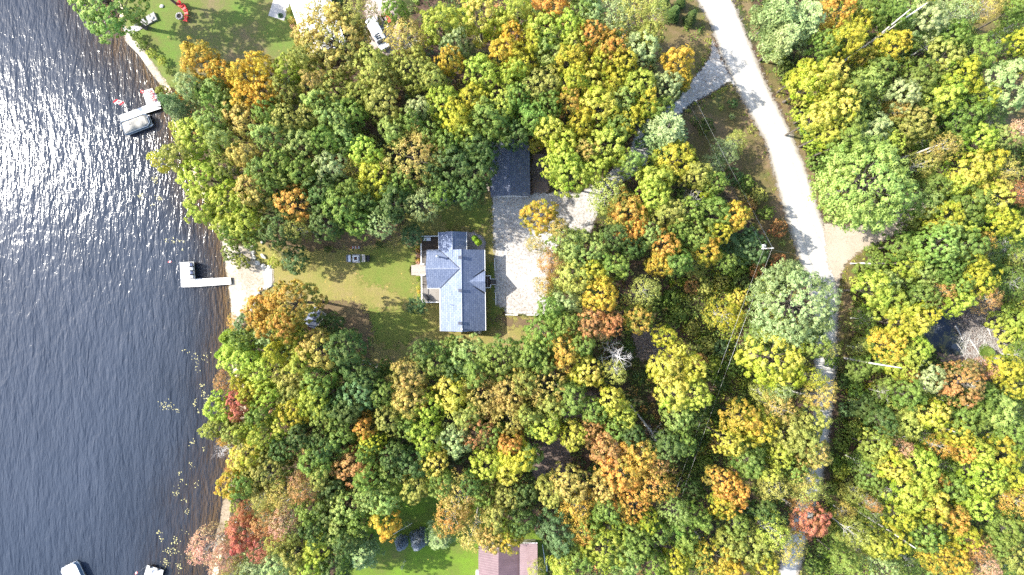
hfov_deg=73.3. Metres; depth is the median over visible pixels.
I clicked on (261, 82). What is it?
maple tree
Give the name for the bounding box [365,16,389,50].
white van
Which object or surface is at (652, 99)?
maple tree
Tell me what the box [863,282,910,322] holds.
maple tree
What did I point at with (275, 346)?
maple tree
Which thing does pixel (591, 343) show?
broadleaf tree
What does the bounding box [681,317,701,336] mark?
bush
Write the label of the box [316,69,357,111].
broadleaf tree
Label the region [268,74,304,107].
broadleaf tree
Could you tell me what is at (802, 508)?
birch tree
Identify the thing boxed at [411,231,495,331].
house
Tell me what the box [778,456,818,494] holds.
birch tree
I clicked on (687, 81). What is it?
maple tree
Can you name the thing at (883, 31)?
leaning snag
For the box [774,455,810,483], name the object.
broadleaf tree
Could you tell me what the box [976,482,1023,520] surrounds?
birch tree
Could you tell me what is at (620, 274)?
broadleaf tree
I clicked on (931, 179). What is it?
broadleaf tree
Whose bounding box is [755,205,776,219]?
bush
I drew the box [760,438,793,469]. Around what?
maple tree
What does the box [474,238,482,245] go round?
cedar tree
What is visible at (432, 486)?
broadleaf tree
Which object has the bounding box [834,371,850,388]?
bush
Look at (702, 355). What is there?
bush
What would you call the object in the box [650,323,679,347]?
maple tree
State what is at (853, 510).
birch tree
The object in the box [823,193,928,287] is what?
path
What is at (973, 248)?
broadleaf tree
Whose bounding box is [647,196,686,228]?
broadleaf tree
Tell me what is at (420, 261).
flower bed
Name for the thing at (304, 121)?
broadleaf tree
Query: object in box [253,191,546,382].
lawn
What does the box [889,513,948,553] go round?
broadleaf tree
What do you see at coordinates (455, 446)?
broadleaf tree
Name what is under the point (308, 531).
broadleaf tree
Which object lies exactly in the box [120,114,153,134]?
pontoon boat
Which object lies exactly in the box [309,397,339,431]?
broadleaf tree
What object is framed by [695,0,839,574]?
road
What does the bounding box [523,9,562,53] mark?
maple tree
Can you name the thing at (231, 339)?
broadleaf tree
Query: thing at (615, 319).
maple tree
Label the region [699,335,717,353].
bush
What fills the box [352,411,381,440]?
maple tree
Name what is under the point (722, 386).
bush
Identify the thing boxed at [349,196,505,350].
lawn
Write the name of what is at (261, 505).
birch tree
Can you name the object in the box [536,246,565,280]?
birch tree
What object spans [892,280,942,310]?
broadleaf tree
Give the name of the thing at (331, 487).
broadleaf tree
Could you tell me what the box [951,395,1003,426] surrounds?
broadleaf tree
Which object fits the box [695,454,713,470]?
bush
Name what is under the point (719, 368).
power line
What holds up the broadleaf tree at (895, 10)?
on the ground at (124, 62)
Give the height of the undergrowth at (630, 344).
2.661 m
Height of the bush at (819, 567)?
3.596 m
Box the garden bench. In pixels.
[346,255,350,261]
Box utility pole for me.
[747,244,772,250]
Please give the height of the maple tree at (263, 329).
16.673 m
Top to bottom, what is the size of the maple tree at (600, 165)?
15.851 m
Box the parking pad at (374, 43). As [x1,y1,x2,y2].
[365,0,400,55]
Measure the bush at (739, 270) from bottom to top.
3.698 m
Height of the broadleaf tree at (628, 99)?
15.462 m
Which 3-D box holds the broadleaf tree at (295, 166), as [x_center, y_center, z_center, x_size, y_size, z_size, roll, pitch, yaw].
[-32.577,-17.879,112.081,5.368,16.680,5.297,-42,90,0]
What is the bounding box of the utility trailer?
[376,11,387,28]
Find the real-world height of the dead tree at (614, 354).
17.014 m
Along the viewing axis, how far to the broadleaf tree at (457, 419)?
105.14 m
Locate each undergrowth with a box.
[168,0,827,574]
[661,0,1023,574]
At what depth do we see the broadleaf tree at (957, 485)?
110.00 m
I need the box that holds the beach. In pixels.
[125,30,273,325]
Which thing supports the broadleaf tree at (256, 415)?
on the ground at (124, 62)
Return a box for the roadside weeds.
[502,0,1023,573]
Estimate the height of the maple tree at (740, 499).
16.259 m
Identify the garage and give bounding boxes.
[490,139,529,196]
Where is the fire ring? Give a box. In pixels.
[176,12,182,19]
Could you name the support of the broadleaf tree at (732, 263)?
on the ground at (124, 62)
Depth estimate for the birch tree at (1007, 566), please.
114.34 m
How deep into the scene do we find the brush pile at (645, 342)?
119.80 m
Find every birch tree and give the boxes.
[186,520,240,566]
[206,532,252,574]
[212,369,238,393]
[216,433,239,448]
[221,553,247,574]
[226,312,245,329]
[234,492,265,520]
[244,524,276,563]
[246,499,289,539]
[247,477,288,512]
[262,520,292,557]
[263,472,308,512]
[268,502,300,540]
[271,242,292,267]
[273,516,296,544]
[279,507,314,545]
[283,215,318,244]
[287,465,310,487]
[287,468,323,505]
[295,0,338,43]
[303,28,334,67]
[335,0,381,40]
[344,156,367,178]
[380,15,426,61]
[432,494,474,538]
[434,467,490,518]
[456,505,491,553]
[524,236,547,256]
[527,558,546,574]
[531,276,555,298]
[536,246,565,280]
[541,216,568,245]
[554,488,595,527]
[568,505,596,546]
[587,173,627,217]
[592,0,634,42]
[599,359,626,384]
[611,0,656,39]
[622,274,661,307]
[634,0,670,30]
[639,446,675,479]
[678,248,708,278]
[700,153,725,172]
[700,294,746,332]
[707,437,727,450]
[709,136,739,167]
[724,128,747,155]
[747,507,792,550]
[748,380,776,409]
[751,465,790,501]
[756,374,795,403]
[756,390,800,432]
[760,523,808,566]
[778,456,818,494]
[780,464,828,504]
[782,489,813,516]
[783,363,829,390]
[808,337,841,358]
[825,512,870,549]
[830,500,856,522]
[843,480,867,504]
[845,336,873,357]
[845,447,870,475]
[848,528,875,563]
[850,302,879,335]
[856,503,895,531]
[857,324,887,351]
[863,494,883,513]
[867,377,903,407]
[871,478,906,504]
[872,85,898,114]
[874,108,900,135]
[877,438,917,458]
[879,97,913,122]
[883,424,917,451]
[891,150,941,180]
[892,264,920,292]
[892,543,925,574]
[894,361,920,384]
[907,122,941,157]
[909,130,964,163]
[911,29,943,63]
[912,417,937,449]
[912,433,956,458]
[917,274,957,306]
[921,472,951,489]
[923,377,956,411]
[925,0,981,31]
[926,447,959,481]
[930,526,961,553]
[941,455,971,484]
[945,528,998,564]
[946,0,1010,30]
[951,285,1004,314]
[952,547,1002,574]
[956,356,999,379]
[959,231,998,253]
[963,420,1003,450]
[972,242,1001,268]
[975,155,1023,187]
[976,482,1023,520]
[977,104,1009,137]
[979,486,1005,513]
[979,551,1015,574]
[984,221,1023,259]
[987,28,1012,57]
[989,14,1023,41]
[991,263,1023,302]
[991,375,1016,408]
[994,177,1023,207]
[996,118,1023,145]
[999,398,1023,419]
[1001,338,1023,369]
[1002,242,1023,265]
[1012,448,1023,475]
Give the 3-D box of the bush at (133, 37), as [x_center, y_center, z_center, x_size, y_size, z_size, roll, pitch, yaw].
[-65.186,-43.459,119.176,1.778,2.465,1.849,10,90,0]
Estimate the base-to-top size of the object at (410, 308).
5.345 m
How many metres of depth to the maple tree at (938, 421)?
108.95 m
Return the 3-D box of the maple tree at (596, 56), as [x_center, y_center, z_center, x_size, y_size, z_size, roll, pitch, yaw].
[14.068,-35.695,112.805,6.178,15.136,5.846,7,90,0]
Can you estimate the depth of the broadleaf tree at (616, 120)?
106.58 m
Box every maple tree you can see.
[146,149,192,173]
[171,116,225,161]
[175,153,228,195]
[179,35,222,83]
[183,185,230,225]
[201,178,255,232]
[202,389,240,421]
[203,55,247,94]
[209,213,244,242]
[213,465,256,499]
[216,335,265,378]
[221,387,258,422]
[225,58,271,96]
[225,438,268,472]
[225,509,267,558]
[227,207,267,244]
[228,186,269,220]
[228,370,261,390]
[229,418,263,439]
[230,79,273,114]
[234,380,268,409]
[238,353,286,391]
[240,286,282,330]
[244,50,280,80]
[245,75,284,113]
[245,419,286,450]
[253,377,290,408]
[254,309,285,340]
[262,338,294,367]
[263,278,328,335]
[264,408,299,441]
[266,307,309,344]
[271,52,308,90]
[273,183,311,226]
[273,393,310,426]
[283,342,323,376]
[284,323,318,348]
[294,544,330,574]
[296,381,334,420]
[302,528,336,567]
[329,444,380,490]
[348,134,384,173]
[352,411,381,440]
[354,152,398,201]
[358,427,388,458]
[368,500,402,543]
[406,416,446,456]
[413,386,446,421]
[417,440,448,480]
[418,1,467,49]
[423,84,464,124]
[430,372,472,414]
[434,43,465,82]
[435,96,472,138]
[449,115,486,151]
[457,0,503,48]
[458,82,490,119]
[462,52,503,95]
[468,443,506,481]
[485,6,514,44]
[488,35,517,68]
[489,87,518,122]
[490,453,522,485]
[493,426,525,454]
[494,515,524,555]
[497,56,530,89]
[498,435,537,475]
[500,19,524,47]
[501,40,538,82]
[503,0,536,37]
[519,27,545,63]
[519,198,561,237]
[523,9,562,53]
[527,136,544,154]
[528,411,562,444]
[531,0,570,30]
[533,114,564,146]
[537,151,562,181]
[540,328,580,373]
[545,543,580,574]
[546,125,580,158]
[548,152,590,198]
[549,140,579,175]
[550,42,590,84]
[551,7,585,40]
[555,64,590,102]
[556,86,585,120]
[558,416,589,452]
[560,29,591,67]
[566,106,597,139]
[567,351,604,387]
[569,302,611,340]
[571,60,615,103]
[575,414,604,444]
[575,518,627,574]
[576,19,608,56]
[578,85,619,128]
[578,153,609,189]
[578,257,610,289]
[581,275,618,313]
[583,117,630,171]
[585,45,618,80]
[585,422,628,471]
[592,27,629,74]
[593,446,640,499]
[594,384,628,417]
[597,310,624,337]
[598,61,630,101]
[604,187,649,235]
[606,398,637,429]
[607,46,637,82]
[617,103,646,136]
[617,214,647,247]
[618,434,660,477]
[619,67,656,102]
[619,303,653,335]
[633,501,661,534]
[634,163,674,198]
[634,179,673,217]
[635,86,661,122]
[643,249,676,277]
[645,137,700,181]
[645,348,681,386]
[649,227,682,262]
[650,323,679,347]
[652,372,688,412]
[658,43,694,83]
[658,534,692,574]
[665,338,688,357]
[668,69,692,93]
[676,350,707,381]
[678,374,712,410]
[691,182,718,197]
[691,233,722,267]
[701,462,743,499]
[702,218,732,246]
[703,486,736,520]
[707,426,748,457]
[708,541,746,574]
[712,472,750,512]
[717,396,763,436]
[718,200,752,233]
[733,326,806,393]
[734,405,779,448]
[743,547,780,574]
[744,454,783,485]
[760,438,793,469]
[776,57,821,92]
[782,59,843,103]
[784,97,837,140]
[785,497,832,540]
[793,91,841,123]
[798,118,847,152]
[802,55,849,100]
[808,83,861,127]
[812,0,857,33]
[816,20,868,62]
[836,4,873,43]
[842,45,877,71]
[844,269,895,310]
[850,525,893,560]
[857,439,899,467]
[860,325,909,364]
[863,127,906,157]
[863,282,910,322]
[864,29,912,64]
[865,522,914,559]
[867,305,918,338]
[868,447,916,483]
[870,498,924,532]
[874,343,922,380]
[880,471,935,514]
[881,300,934,344]
[884,246,930,281]
[889,444,941,490]
[892,328,935,365]
[897,397,952,433]
[898,302,942,326]
[898,484,950,524]
[912,199,966,236]
[914,78,967,115]
[920,290,978,319]
[921,167,972,197]
[923,358,986,408]
[925,543,974,574]
[926,217,980,244]
[927,502,971,536]
[932,419,976,447]
[932,437,978,463]
[936,53,984,98]
[938,519,984,551]
[940,485,994,520]
[941,449,1009,500]
[942,121,1000,155]
[942,248,988,273]
[945,148,993,195]
[949,82,1002,113]
[955,256,1003,301]
[955,435,997,463]
[956,146,1010,182]
[963,178,1016,219]
[971,460,1023,495]
[972,433,1023,475]
[978,206,1020,237]
[981,352,1023,384]
[985,372,1023,401]
[988,215,1023,243]
[994,28,1023,57]
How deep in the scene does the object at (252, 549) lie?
106.95 m
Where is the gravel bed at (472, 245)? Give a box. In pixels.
[467,232,485,249]
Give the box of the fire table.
[352,254,359,262]
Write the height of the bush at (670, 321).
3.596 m
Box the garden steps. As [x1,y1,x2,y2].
[134,12,157,30]
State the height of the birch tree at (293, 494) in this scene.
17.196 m
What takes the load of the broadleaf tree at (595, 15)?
on the ground at (124, 62)
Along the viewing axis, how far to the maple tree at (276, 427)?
107.10 m
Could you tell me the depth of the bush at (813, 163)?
117.77 m
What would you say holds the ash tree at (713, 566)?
on the ground at (124, 62)
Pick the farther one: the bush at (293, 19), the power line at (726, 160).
the bush at (293, 19)
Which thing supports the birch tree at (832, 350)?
on the ground at (124, 62)
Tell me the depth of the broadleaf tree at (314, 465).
105.77 m
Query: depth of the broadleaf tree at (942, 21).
109.05 m
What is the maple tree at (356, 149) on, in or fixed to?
on the ground at (124, 62)
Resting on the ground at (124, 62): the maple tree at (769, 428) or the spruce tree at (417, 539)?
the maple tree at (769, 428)
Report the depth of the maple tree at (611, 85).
106.25 m
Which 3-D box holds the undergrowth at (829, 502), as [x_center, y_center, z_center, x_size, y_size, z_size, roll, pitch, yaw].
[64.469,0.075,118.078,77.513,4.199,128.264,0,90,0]
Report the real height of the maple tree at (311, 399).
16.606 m
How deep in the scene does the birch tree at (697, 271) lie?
113.44 m
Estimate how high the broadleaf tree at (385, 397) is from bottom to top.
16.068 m
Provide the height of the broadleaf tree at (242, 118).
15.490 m
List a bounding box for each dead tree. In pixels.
[211,443,232,458]
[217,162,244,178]
[600,337,630,373]
[642,424,665,445]
[791,388,825,410]
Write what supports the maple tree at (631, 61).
on the ground at (124, 62)
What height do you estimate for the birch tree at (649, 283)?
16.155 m
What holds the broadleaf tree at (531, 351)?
on the ground at (124, 62)
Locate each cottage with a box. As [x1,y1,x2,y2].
[289,0,346,60]
[476,539,536,574]
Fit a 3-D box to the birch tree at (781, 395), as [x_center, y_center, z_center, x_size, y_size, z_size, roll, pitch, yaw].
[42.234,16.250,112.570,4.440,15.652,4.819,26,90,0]
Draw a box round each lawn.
[122,0,312,88]
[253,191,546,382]
[265,220,543,363]
[334,480,548,574]
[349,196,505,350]
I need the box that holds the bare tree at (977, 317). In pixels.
[947,297,1000,341]
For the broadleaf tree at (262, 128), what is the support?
on the ground at (124, 62)
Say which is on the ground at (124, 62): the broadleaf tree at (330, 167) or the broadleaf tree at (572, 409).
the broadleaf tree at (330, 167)
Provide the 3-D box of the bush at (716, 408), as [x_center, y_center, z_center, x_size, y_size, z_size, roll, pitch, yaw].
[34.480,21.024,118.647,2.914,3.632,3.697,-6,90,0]
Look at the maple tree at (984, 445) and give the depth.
108.62 m
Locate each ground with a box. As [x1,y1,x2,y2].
[62,0,1023,574]
[530,150,1007,484]
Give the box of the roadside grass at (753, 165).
[650,0,1023,372]
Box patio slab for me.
[268,0,289,20]
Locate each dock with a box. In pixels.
[119,88,161,121]
[144,564,163,574]
[179,262,231,286]
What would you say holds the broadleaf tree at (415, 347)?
on the ground at (124, 62)
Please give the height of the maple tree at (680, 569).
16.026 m
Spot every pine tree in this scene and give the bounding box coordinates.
[156,92,188,114]
[163,102,196,127]
[236,539,280,574]
[347,530,385,570]
[424,514,456,550]
[634,110,688,165]
[748,0,797,45]
[754,23,800,64]
[769,0,825,56]
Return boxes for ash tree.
[366,207,398,241]
[379,124,447,186]
[404,186,442,222]
[457,411,495,449]
[459,368,506,419]
[481,364,530,418]
[488,392,530,436]
[520,356,570,407]
[609,475,652,524]
[627,463,680,504]
[653,487,689,530]
[688,530,737,574]
[743,257,842,353]
[789,375,837,412]
[807,133,921,234]
[852,546,900,574]
[905,533,958,574]
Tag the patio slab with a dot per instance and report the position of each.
(279, 6)
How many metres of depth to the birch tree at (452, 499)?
105.90 m
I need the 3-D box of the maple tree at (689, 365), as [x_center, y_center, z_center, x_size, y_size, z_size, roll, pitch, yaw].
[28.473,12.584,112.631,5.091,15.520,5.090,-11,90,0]
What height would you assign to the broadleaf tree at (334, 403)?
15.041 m
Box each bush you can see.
[130,30,140,41]
[135,39,147,51]
[146,48,157,58]
[155,84,170,94]
[156,55,166,65]
[164,68,172,74]
[168,118,182,132]
[175,91,184,100]
[220,244,240,261]
[223,520,235,531]
[229,502,240,513]
[231,253,250,268]
[267,255,279,268]
[287,16,295,23]
[324,245,330,252]
[373,355,392,375]
[375,240,382,248]
[442,334,455,352]
[644,292,666,311]
[663,289,679,307]
[664,314,679,329]
[670,306,690,326]
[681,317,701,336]
[684,275,701,295]
[688,432,706,452]
[690,114,699,125]
[692,352,708,366]
[695,276,713,295]
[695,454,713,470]
[697,117,715,135]
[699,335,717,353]
[704,401,721,419]
[705,355,721,374]
[711,410,729,426]
[712,375,728,392]
[713,339,729,356]
[714,273,729,289]
[723,167,744,186]
[723,360,743,377]
[724,287,751,307]
[727,98,739,108]
[727,261,748,279]
[733,274,750,291]
[737,174,756,194]
[743,195,757,211]
[747,187,768,204]
[749,260,766,278]
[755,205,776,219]
[767,218,788,237]
[768,253,787,271]
[772,58,794,77]
[781,77,798,89]
[786,88,804,105]
[789,103,808,122]
[797,119,816,137]
[801,136,821,155]
[804,553,823,574]
[805,152,825,170]
[813,535,831,554]
[821,520,840,536]
[824,351,839,368]
[825,480,838,494]
[829,458,846,473]
[832,463,850,479]
[833,434,849,450]
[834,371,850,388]
[835,481,853,499]
[838,402,855,417]
[841,420,861,438]
[847,379,867,398]
[849,276,860,287]
[852,263,867,277]
[863,242,880,255]
[980,209,1006,231]
[983,310,1007,328]
[984,259,1011,281]
[992,325,1023,355]
[1000,303,1023,335]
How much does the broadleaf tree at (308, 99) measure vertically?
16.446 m
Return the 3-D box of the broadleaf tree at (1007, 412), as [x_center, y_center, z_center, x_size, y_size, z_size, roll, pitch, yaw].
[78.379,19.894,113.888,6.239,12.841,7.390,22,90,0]
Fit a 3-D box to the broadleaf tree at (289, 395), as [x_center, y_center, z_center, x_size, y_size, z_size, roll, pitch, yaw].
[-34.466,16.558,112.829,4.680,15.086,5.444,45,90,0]
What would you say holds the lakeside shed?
on the lawn at (353, 316)
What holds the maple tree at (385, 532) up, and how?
on the lawn at (455, 558)
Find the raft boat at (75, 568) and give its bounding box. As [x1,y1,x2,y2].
[61,560,85,574]
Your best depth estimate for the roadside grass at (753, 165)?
119.99 m
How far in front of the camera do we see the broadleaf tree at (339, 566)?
107.47 m
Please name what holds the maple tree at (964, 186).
on the ground at (124, 62)
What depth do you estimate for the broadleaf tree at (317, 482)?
105.61 m
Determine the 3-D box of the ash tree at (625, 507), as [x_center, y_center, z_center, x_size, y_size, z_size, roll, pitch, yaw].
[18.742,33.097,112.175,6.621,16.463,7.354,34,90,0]
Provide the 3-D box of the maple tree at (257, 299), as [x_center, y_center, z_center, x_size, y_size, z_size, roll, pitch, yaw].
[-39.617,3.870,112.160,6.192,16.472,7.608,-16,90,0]
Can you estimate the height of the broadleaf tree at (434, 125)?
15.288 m
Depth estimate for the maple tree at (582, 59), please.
105.44 m
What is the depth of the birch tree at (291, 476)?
108.17 m
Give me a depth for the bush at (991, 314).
117.77 m
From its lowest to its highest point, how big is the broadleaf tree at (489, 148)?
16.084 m
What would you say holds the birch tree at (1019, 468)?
on the ground at (124, 62)
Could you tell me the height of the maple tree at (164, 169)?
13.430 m
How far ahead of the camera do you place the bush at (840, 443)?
118.08 m
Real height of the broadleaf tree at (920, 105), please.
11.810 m
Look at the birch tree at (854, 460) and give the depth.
114.55 m
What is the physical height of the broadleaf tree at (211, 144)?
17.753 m
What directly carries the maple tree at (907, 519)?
on the ground at (124, 62)
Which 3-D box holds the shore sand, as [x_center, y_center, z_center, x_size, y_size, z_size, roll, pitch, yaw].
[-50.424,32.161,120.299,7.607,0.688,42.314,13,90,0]
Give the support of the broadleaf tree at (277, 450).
on the ground at (124, 62)
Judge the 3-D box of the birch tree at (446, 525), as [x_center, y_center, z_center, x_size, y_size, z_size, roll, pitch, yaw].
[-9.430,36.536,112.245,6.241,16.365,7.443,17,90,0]
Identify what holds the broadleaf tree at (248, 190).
on the ground at (124, 62)
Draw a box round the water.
[0,0,209,574]
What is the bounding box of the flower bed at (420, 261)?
[415,242,421,295]
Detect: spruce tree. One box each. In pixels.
[395,534,408,550]
[409,526,428,550]
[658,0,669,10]
[663,5,679,24]
[673,0,685,10]
[682,9,696,28]
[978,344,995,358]
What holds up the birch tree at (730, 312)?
on the ground at (124, 62)
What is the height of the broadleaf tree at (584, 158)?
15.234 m
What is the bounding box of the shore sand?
[185,375,244,574]
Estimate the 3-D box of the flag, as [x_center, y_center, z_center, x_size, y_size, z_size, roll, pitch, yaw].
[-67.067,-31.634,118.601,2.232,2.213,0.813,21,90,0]
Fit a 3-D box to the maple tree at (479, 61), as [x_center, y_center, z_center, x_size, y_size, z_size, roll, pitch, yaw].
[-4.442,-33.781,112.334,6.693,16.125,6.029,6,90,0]
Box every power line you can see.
[654,17,771,245]
[655,249,763,549]
[657,252,770,565]
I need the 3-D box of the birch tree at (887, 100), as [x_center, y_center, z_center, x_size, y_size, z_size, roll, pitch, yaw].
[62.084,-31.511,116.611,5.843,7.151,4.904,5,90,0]
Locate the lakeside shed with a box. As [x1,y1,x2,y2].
[305,306,325,327]
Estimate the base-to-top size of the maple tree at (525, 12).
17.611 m
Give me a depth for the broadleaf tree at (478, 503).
106.64 m
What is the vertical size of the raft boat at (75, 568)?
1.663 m
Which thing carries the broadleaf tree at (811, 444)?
on the ground at (124, 62)
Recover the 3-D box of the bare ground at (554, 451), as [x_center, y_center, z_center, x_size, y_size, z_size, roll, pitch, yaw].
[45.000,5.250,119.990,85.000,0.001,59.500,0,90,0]
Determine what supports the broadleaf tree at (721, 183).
on the ground at (124, 62)
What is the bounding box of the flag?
[113,99,130,109]
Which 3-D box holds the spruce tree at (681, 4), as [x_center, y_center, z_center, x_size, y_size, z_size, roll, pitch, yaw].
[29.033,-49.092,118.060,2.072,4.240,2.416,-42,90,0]
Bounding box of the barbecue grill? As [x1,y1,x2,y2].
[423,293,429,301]
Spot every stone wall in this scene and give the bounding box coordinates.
[251,245,271,268]
[256,283,273,293]
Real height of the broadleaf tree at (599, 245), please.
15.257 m
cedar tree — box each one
[471,235,478,241]
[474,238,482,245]
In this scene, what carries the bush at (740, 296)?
on the ground at (124, 62)
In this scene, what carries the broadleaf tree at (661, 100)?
on the ground at (124, 62)
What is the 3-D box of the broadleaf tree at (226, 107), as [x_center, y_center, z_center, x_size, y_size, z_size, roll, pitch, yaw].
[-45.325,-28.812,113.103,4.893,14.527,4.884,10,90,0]
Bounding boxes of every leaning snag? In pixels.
[630,405,664,450]
[843,357,900,367]
[844,3,926,60]
[855,509,915,548]
[861,9,910,47]
[899,143,944,158]
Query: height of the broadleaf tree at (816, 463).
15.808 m
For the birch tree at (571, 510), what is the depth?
107.69 m
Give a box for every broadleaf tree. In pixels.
[67,0,149,43]
[125,6,151,27]
[157,138,200,172]
[172,72,207,104]
[192,106,241,138]
[194,81,229,113]
[197,410,243,439]
[203,126,248,158]
[204,74,235,109]
[209,152,245,182]
[212,91,250,122]
[214,344,238,363]
[218,222,257,247]
[218,325,242,344]
[220,413,262,448]
[222,97,270,141]
[225,137,271,172]
[226,327,261,352]
[228,464,270,499]
[232,171,280,212]
[233,313,257,336]
[238,227,270,251]
[242,156,277,185]
[242,443,296,498]
[244,396,278,430]
[246,118,294,151]
[251,97,288,125]
[252,169,294,197]
[253,328,285,347]
[255,208,302,251]
[258,538,300,574]
[262,147,301,185]
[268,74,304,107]
[268,432,306,464]
[269,102,305,138]
[271,359,311,397]
[275,164,303,191]
[276,378,309,408]
[277,534,309,574]
[281,125,321,163]
[281,243,310,274]
[286,155,317,190]
[286,416,321,451]
[287,45,316,76]
[290,1,371,84]
[293,101,326,129]
[294,494,328,526]
[295,327,339,370]
[297,440,338,478]
[297,505,334,549]
[298,69,333,96]
[299,84,334,116]
[299,364,341,400]
[300,167,341,212]
[304,426,342,463]
[307,123,346,155]
[308,203,345,243]
[308,459,340,490]
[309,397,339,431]
[311,149,351,184]
[311,490,348,527]
[313,99,353,137]
[315,310,345,341]
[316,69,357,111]
[319,465,353,499]
[319,548,353,574]
[320,187,367,228]
[320,507,360,550]
[322,415,360,457]
[323,327,370,370]
[324,391,357,418]
[328,486,368,524]
[330,391,365,425]
[331,118,368,156]
[332,351,372,392]
[332,522,363,558]
[335,177,366,204]
[335,371,383,411]
[336,98,371,134]
[342,80,373,111]
[342,209,376,241]
[344,506,374,538]
[351,42,394,85]
[351,437,381,464]
[352,461,384,495]
[352,482,385,512]
[354,191,379,217]
[356,362,384,388]
[363,81,400,126]
[367,66,401,100]
[368,481,402,515]
[370,376,398,409]
[371,458,405,493]
[374,181,413,223]
[374,404,403,436]
[375,437,408,469]
[377,115,407,147]
[380,0,411,37]
[387,163,418,196]
[388,44,433,97]
[388,356,430,399]
[390,377,430,421]
[390,444,430,481]
[394,408,425,442]
[397,107,425,135]
[399,468,429,505]
[401,222,426,247]
[404,95,432,127]
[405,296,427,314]
[406,337,436,366]
[416,119,446,150]
[417,62,451,98]
[417,339,453,384]
[420,160,447,190]
[426,182,453,210]
[426,463,459,499]
[431,128,462,156]
[432,141,477,183]
[433,171,461,200]
[435,422,477,459]
[438,25,471,64]
[439,356,468,383]
[443,333,492,378]
[447,394,482,429]
[452,177,486,210]
[454,151,499,196]
[458,466,484,495]
[459,132,500,165]
[461,396,491,421]
[463,354,489,393]
[467,95,512,141]
[469,475,499,509]
[473,514,503,554]
[475,419,505,449]
[477,332,517,382]
[481,499,510,534]
[485,118,513,147]
[490,477,522,512]
[497,81,535,118]
[502,117,531,151]
[507,473,538,507]
[507,500,536,537]
[508,338,539,372]
[509,367,540,396]
[511,335,551,374]
[514,398,543,427]
[514,437,544,471]
[515,102,548,137]
[521,64,563,109]
[522,312,562,350]
[523,414,545,437]
[529,34,563,74]
[531,89,561,122]
[531,391,566,426]
[533,507,577,559]
[534,343,558,378]
[535,471,566,508]
[537,292,564,321]
[544,225,585,264]
[545,289,577,319]
[549,253,593,295]
[549,460,589,503]
[552,308,579,339]
[553,376,587,421]
[556,228,612,273]
[561,537,596,574]
[566,329,596,356]
[568,0,597,31]
[572,0,605,32]
[573,137,601,164]
[574,507,606,545]
[579,395,607,423]
[589,467,618,504]
[590,485,623,525]
[597,251,633,281]
[598,413,629,440]
[599,223,632,252]
[601,110,632,144]
[601,537,644,574]
[609,85,635,113]
[615,512,646,548]
[617,150,646,179]
[617,418,646,451]
[618,232,647,263]
[622,521,657,566]
[623,29,662,71]
[635,20,666,58]
[638,221,665,249]
[639,506,671,545]
[641,542,672,574]
[642,95,674,129]
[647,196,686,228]
[650,427,686,465]
[652,70,684,105]
[657,247,693,277]
[658,396,695,433]
[661,509,698,556]
[666,217,696,242]
[667,427,696,457]
[670,195,704,227]
[675,476,707,506]
[677,161,716,190]
[678,218,715,251]
[678,494,712,533]
[678,530,712,573]
[680,403,711,430]
[692,171,729,197]
[694,194,731,230]
[709,520,748,562]
[711,253,737,274]
[716,507,748,540]
[717,224,743,255]
[726,435,767,477]
[729,517,770,566]
[730,226,768,265]
[731,442,766,482]
[739,487,778,522]
[743,323,769,347]
[765,411,809,454]
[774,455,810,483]
[782,423,823,460]
[783,398,833,439]
[794,436,832,469]
[795,28,844,67]
[795,328,832,359]
[809,122,863,161]
[814,536,863,574]
[821,104,868,142]
[829,522,855,550]
[835,90,883,122]
[836,74,872,106]
[840,110,894,150]
[844,355,876,383]
[846,427,892,464]
[847,390,879,419]
[850,461,886,489]
[852,64,888,97]
[853,0,887,28]
[860,54,900,87]
[863,404,898,438]
[864,251,887,272]
[864,267,903,294]
[865,347,893,372]
[868,0,909,33]
[872,76,921,112]
[872,229,922,265]
[873,376,927,411]
[875,0,927,30]
[884,401,926,438]
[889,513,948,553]
[890,104,939,147]
[891,57,941,98]
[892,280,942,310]
[894,85,939,122]
[894,209,932,236]
[897,260,940,287]
[899,187,943,219]
[899,219,967,268]
[900,0,949,42]
[904,171,952,202]
[905,360,947,394]
[910,36,967,77]
[916,18,971,56]
[918,472,969,502]
[919,251,966,285]
[932,224,990,265]
[932,265,976,296]
[934,92,991,143]
[935,399,988,438]
[941,30,1002,77]
[946,183,993,226]
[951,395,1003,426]
[958,381,999,408]
[964,123,1023,155]
[964,522,1016,559]
[966,56,1023,113]
[975,0,1023,29]
[975,388,1021,430]
[975,510,1023,545]
[977,415,1023,451]
[987,531,1023,574]
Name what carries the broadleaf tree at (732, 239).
on the ground at (124, 62)
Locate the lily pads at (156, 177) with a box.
[138,173,210,568]
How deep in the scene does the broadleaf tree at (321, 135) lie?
105.50 m
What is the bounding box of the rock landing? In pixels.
[124,26,137,34]
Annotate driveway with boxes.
[491,41,733,314]
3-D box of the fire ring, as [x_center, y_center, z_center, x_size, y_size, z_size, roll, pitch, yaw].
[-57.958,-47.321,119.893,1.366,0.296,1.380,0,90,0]
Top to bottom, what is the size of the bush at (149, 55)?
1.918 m
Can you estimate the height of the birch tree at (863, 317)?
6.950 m
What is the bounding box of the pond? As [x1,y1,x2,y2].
[919,306,970,356]
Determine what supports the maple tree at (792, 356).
on the ground at (124, 62)

